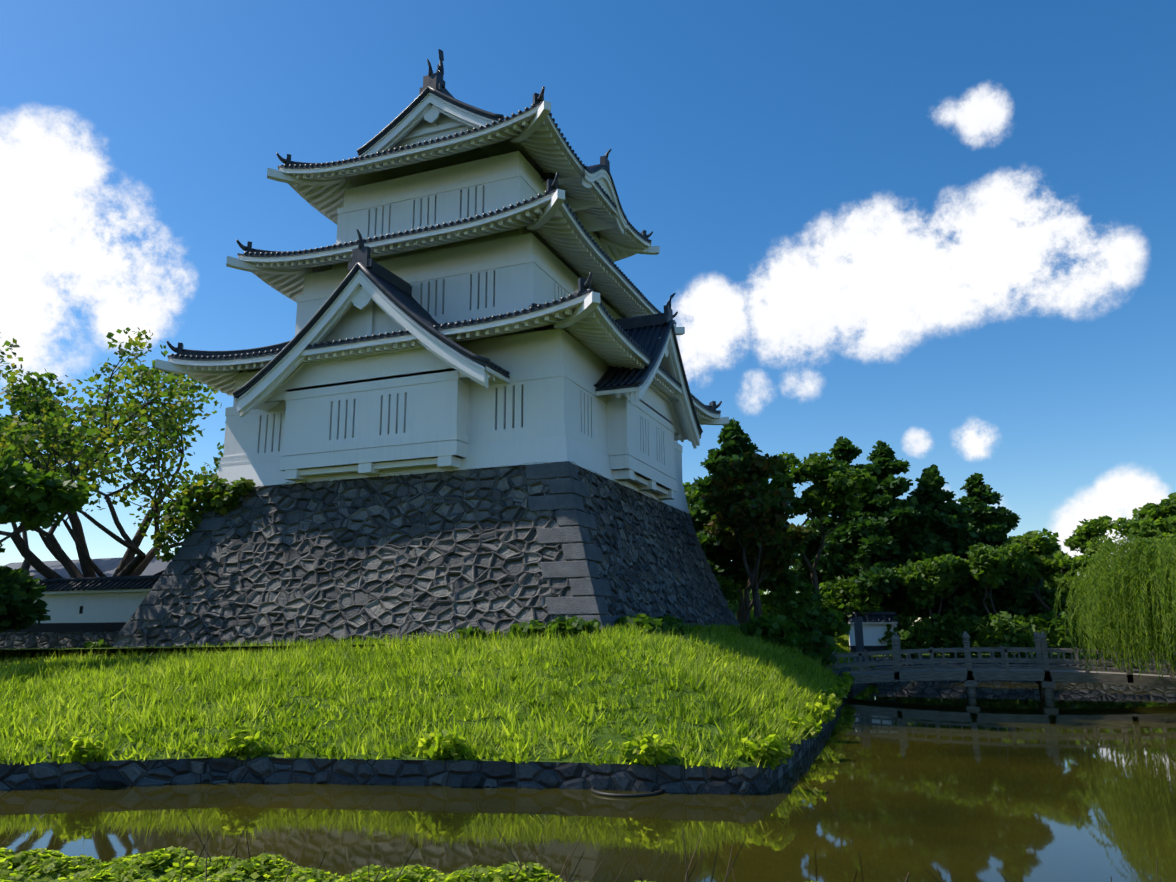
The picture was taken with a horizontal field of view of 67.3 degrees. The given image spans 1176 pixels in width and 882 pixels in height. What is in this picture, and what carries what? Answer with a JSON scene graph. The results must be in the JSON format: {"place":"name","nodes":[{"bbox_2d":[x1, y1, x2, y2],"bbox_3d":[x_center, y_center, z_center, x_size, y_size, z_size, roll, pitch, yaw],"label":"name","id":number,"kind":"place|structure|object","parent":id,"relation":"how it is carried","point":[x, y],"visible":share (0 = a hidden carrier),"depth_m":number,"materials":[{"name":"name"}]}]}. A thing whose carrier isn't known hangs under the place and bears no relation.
{"place":"outdoors","nodes":[
{"label":"outdoors","id":0,"kind":"place"},
{"bbox_2d":[0,386,90,570],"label":"tree","id":1,"kind":"object","parent":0,"point":[35,408],"depth_m":52.31,"materials":[{"name":"green plant"}]},
{"bbox_2d":[0,455,91,542],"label":"shade tree","id":2,"kind":"object","parent":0,"point":[35,495],"depth_m":28.64,"materials":[{"name":"green plant"}]},
{"bbox_2d":[0,327,225,578],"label":"cherry tree","id":3,"kind":"object","parent":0,"point":[92,430],"depth_m":39.19,"materials":[{"name":"green plant"}]},
{"bbox_2d":[0,622,751,659],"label":"plateau grass","id":4,"kind":"structure","parent":0,"point":[694,627],"depth_m":29.36,"materials":[{"name":"green plant"}]},
{"bbox_2d":[0,628,875,769],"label":"mound terrain","id":5,"kind":"structure","parent":0,"point":[599,738],"depth_m":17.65,"materials":[{"name":"green plant"}]},
{"bbox_2d":[0,543,50,632],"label":"bush","id":6,"kind":"object","parent":5,"relation":"on","point":[20,593],"depth_m":32.88,"materials":[{"name":"green plant"}]},
{"bbox_2d":[0,631,119,657],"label":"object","id":7,"kind":"object","parent":5,"relation":"on","point":[14,640],"depth_m":37.21,"materials":[{"name":"grey stone"}]},
{"bbox_2d":[34,589,151,622],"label":"plaster wall","id":8,"kind":"structure","parent":7,"relation":"on","point":[105,606],"depth_m":37.18,"materials":[{"name":"white paint"}]},
{"bbox_2d":[3,605,140,631],"bbox_3d":[-31.384,8.339,40.807,30.737,1.095,0.410,-4,-13,18],"label":"wall base","id":9,"kind":"object","parent":8,"relation":"attached to","point":[84,627],"visible":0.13,"depth_m":37.30,"materials":[{"name":"grey stone"}]},
{"bbox_2d":[36,575,161,590],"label":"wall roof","id":10,"kind":"structure","parent":8,"relation":"on","point":[105,583],"depth_m":37.18,"materials":[{"name":"grey tile"}]},
{"bbox_2d":[79,613,684,655],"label":"shrubs","id":11,"kind":"object","parent":5,"relation":"on","point":[574,625],"visible":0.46,"depth_m":26.78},
{"bbox_2d":[110,461,734,654],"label":"stone base wall","id":12,"kind":"structure","parent":5,"relation":"on","point":[442,552],"depth_m":31.43,"materials":[{"name":"grey stone"}]},
{"bbox_2d":[150,470,255,561],"bbox_3d":[-15.081,2.909,34.727,4.267,3.678,1.737,-5,-13,21],"label":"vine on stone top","id":13,"kind":"object","parent":12,"relation":"attached to","point":[217,495],"visible":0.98,"depth_m":34.80,"materials":[{"name":"green plant"}]},
{"bbox_2d":[117,462,738,635],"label":"cornerstones","id":14,"kind":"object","parent":12,"relation":"attached to","point":[579,587],"depth_m":29.48,"materials":[{"name":"grey stone"}]},
{"bbox_2d":[155,92,728,513],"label":"castle tower","id":15,"kind":"structure","parent":12,"relation":"on","point":[425,402],"depth_m":34.40,"materials":[{"name":"white paint"}]},
{"bbox_2d":[360,104,522,428],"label":"castle window slits","id":16,"kind":"object","parent":15,"relation":"in","point":[494,306],"visible":0.04,"depth_m":32.03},
{"bbox_2d":[166,49,721,435],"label":"castle roof tiles","id":17,"kind":"object","parent":15,"relation":"on","point":[648,342],"visible":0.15,"depth_m":34.92,"materials":[{"name":"grey tile"}]},
{"bbox_2d":[174,94,713,439],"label":"castle soffits","id":18,"kind":"object","parent":15,"relation":"attached to","point":[591,223],"visible":0.1,"depth_m":39.08,"materials":[{"name":"white paint"}]},
{"bbox_2d":[0,683,858,794],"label":"stone retaining wall","id":19,"kind":"structure","parent":5,"relation":"attached to","point":[683,779],"depth_m":16.04,"materials":[{"name":"stone"}]},
{"bbox_2d":[59,655,880,769],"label":"weeds on retaining wall","id":20,"kind":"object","parent":19,"relation":"on","point":[768,748],"visible":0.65,"depth_m":16.19,"materials":[{"name":"green plant"}]},
{"bbox_2d":[0,626,878,768],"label":"grass blades","id":21,"kind":"object","parent":5,"relation":"on","point":[155,671],"visible":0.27,"depth_m":20.25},
{"bbox_2d":[737,600,850,667],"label":"shrubs","id":22,"kind":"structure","parent":5,"relation":"on","point":[807,629],"depth_m":37.67,"materials":[{"name":"green plant"}]},
{"bbox_2d":[852,616,868,661],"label":"stone monument","id":23,"kind":"object","parent":5,"relation":"on","point":[859,640],"visible":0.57,"depth_m":46.44,"materials":[{"name":"grey stone"}]},
{"bbox_2d":[847,622,897,645],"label":"plaster wall","id":24,"kind":"structure","parent":5,"relation":"on","point":[873,633],"depth_m":50.65,"materials":[{"name":"white paint"}]},
{"bbox_2d":[847,612,896,621],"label":"hut roof","id":25,"kind":"structure","parent":24,"relation":"on","point":[878,617],"depth_m":50.79,"materials":[{"name":"grey tile"}]},
{"bbox_2d":[0,680,1175,881],"bbox_3d":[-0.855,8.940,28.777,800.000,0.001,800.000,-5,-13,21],"label":"moat water","id":26,"kind":"structure","parent":0,"point":[1008,780],"depth_m":13.50,"materials":[{"name":"liquid"}]},
{"bbox_2d":[590,787,664,796],"bbox_3d":[0.694,6.059,15.368,1.310,0.061,1.310,-5,-13,21],"label":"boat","id":27,"kind":"object","parent":26,"relation":"on","point":[594,791],"visible":0.42,"depth_m":14.83,"materials":[{"name":"grey"}]},
{"bbox_2d":[0,0,1175,625],"label":"sky","id":28,"kind":"structure","parent":0,"point":[942,233],"materials":[{"name":"blue"}]},
{"bbox_2d":[683,482,707,511],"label":"deciduous tree","id":29,"kind":"object","parent":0,"point":[692,495],"depth_m":56.36,"materials":[{"name":"green plant"}]},
{"bbox_2d":[701,451,795,618],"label":"maple tree","id":30,"kind":"object","parent":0,"point":[768,509],"depth_m":42.38,"materials":[{"name":"green plant"}]},
{"bbox_2d":[703,512,815,626],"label":"maple tree","id":31,"kind":"object","parent":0,"point":[779,556],"depth_m":45.08,"materials":[{"name":"green plant"}]},
{"bbox_2d":[759,452,876,606],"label":"deciduous tree","id":32,"kind":"object","parent":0,"point":[843,482],"depth_m":49.33,"materials":[{"name":"green plant"}]},
{"bbox_2d":[831,667,852,694],"bbox_3d":[10.661,10.658,38.803,1.500,1.250,3.700,-5,-13,21],"label":"bridge abutment stone","id":33,"kind":"object","parent":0,"point":[839,672],"visible":0.14,"depth_m":37.59,"materials":[{"name":"grey stone"}]},
{"bbox_2d":[788,436,901,614],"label":"pine tree","id":34,"kind":"object","parent":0,"point":[846,450],"depth_m":56.65,"materials":[{"name":"green plant"}]},
{"bbox_2d":[849,646,887,651],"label":"wall base","id":35,"kind":"object","parent":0,"point":[870,648],"visible":0.36,"depth_m":50.50,"materials":[{"name":"grey stone"}]},
{"bbox_2d":[891,554,971,657],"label":"deciduous tree","id":36,"kind":"object","parent":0,"point":[925,579],"depth_m":50.41,"materials":[{"name":"green plant"}]},
{"bbox_2d":[899,464,1031,656],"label":"pine tree","id":37,"kind":"object","parent":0,"point":[955,532],"depth_m":53.90,"materials":[{"name":"green plant"}]},
{"bbox_2d":[965,543,1019,656],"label":"deciduous tree","id":38,"kind":"object","parent":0,"point":[988,564],"depth_m":49.76,"materials":[{"name":"green plant"}]},
{"bbox_2d":[824,642,1175,687],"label":"bridge","id":39,"kind":"structure","parent":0,"point":[1043,673],"depth_m":35.72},
{"bbox_2d":[823,631,1111,697],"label":"bridge posts","id":40,"kind":"object","parent":39,"relation":"attached to","point":[1047,692],"visible":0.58,"depth_m":35.85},
{"bbox_2d":[935,473,1073,641],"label":"pine tree","id":41,"kind":"object","parent":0,"point":[995,525],"depth_m":55.18,"materials":[{"name":"green plant"}]},
{"bbox_2d":[878,632,1162,658],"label":"bank ground","id":42,"kind":"structure","parent":0,"point":[947,655],"depth_m":55.77,"materials":[{"name":"green plant"}]},
{"bbox_2d":[0,846,817,881],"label":"hedge","id":43,"kind":"object","parent":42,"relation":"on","point":[82,868],"depth_m":4.43,"materials":[{"name":"green plant"}]},
{"bbox_2d":[0,815,1160,881],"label":"hedge twigs","id":44,"kind":"object","parent":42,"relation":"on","point":[640,877],"visible":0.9,"depth_m":4.11,"materials":[{"name":"brown"}]},
{"bbox_2d":[819,440,944,657],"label":"pine tree","id":45,"kind":"object","parent":42,"relation":"on","point":[891,511],"depth_m":54.06,"materials":[{"name":"green plant"}]},
{"bbox_2d":[715,574,1175,658],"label":"understorey","id":46,"kind":"object","parent":42,"relation":"on","point":[917,634],"visible":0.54,"depth_m":48.88,"materials":[{"name":"green plant"}]},
{"bbox_2d":[688,417,805,624],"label":"pine tree","id":47,"kind":"object","parent":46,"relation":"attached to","point":[736,440],"depth_m":48.76,"materials":[{"name":"green plant"}]},
{"bbox_2d":[728,568,1175,648],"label":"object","id":48,"kind":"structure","parent":42,"relation":"on","point":[922,622],"depth_m":64.72,"materials":[{"name":"green plant"}]},
{"bbox_2d":[869,658,1175,672],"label":"bank stone wall","id":49,"kind":"structure","parent":42,"relation":"on","point":[879,659],"depth_m":47.38,"materials":[{"name":"grey stone"}]},
{"bbox_2d":[1052,529,1175,678],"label":"willow tree","id":50,"kind":"object","parent":42,"relation":"on","point":[1114,592],"depth_m":29.97,"materials":[{"name":"green plant"}]},
{"bbox_3d":[20.735,4.399,24.583,4.170,5.163,2.855,-5,-13,21],"label":"willow tree trunk and branches","id":51,"kind":"object","parent":42,"relation":"on","visible":0},
{"bbox_2d":[1141,539,1175,680],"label":"willow tree","id":52,"kind":"object","parent":51,"relation":"attached to","point":[1170,580],"visible":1,"depth_m":26.01,"materials":[{"name":"green plant"}]},
{"bbox_2d":[996,528,1094,657],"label":"deciduous tree","id":53,"kind":"object","parent":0,"point":[1026,548],"depth_m":52.54,"materials":[{"name":"green plant"}]},
{"bbox_2d":[1063,515,1175,655],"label":"deciduous tree","id":54,"kind":"object","parent":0,"point":[1164,526],"depth_m":55.57,"materials":[{"name":"green plant"}]},
{"bbox_2d":[1109,492,1175,537],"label":"deciduous tree","id":55,"kind":"object","parent":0,"point":[1165,508],"depth_m":57.39,"materials":[{"name":"green plant"}]},
{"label":"building walls","id":56,"kind":"object","parent":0,"visible":0},
{"bbox_2d":[4,555,171,578],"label":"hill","id":57,"kind":"structure","parent":56,"relation":"on","point":[107,567],"depth_m":49.58,"materials":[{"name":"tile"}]}
]}

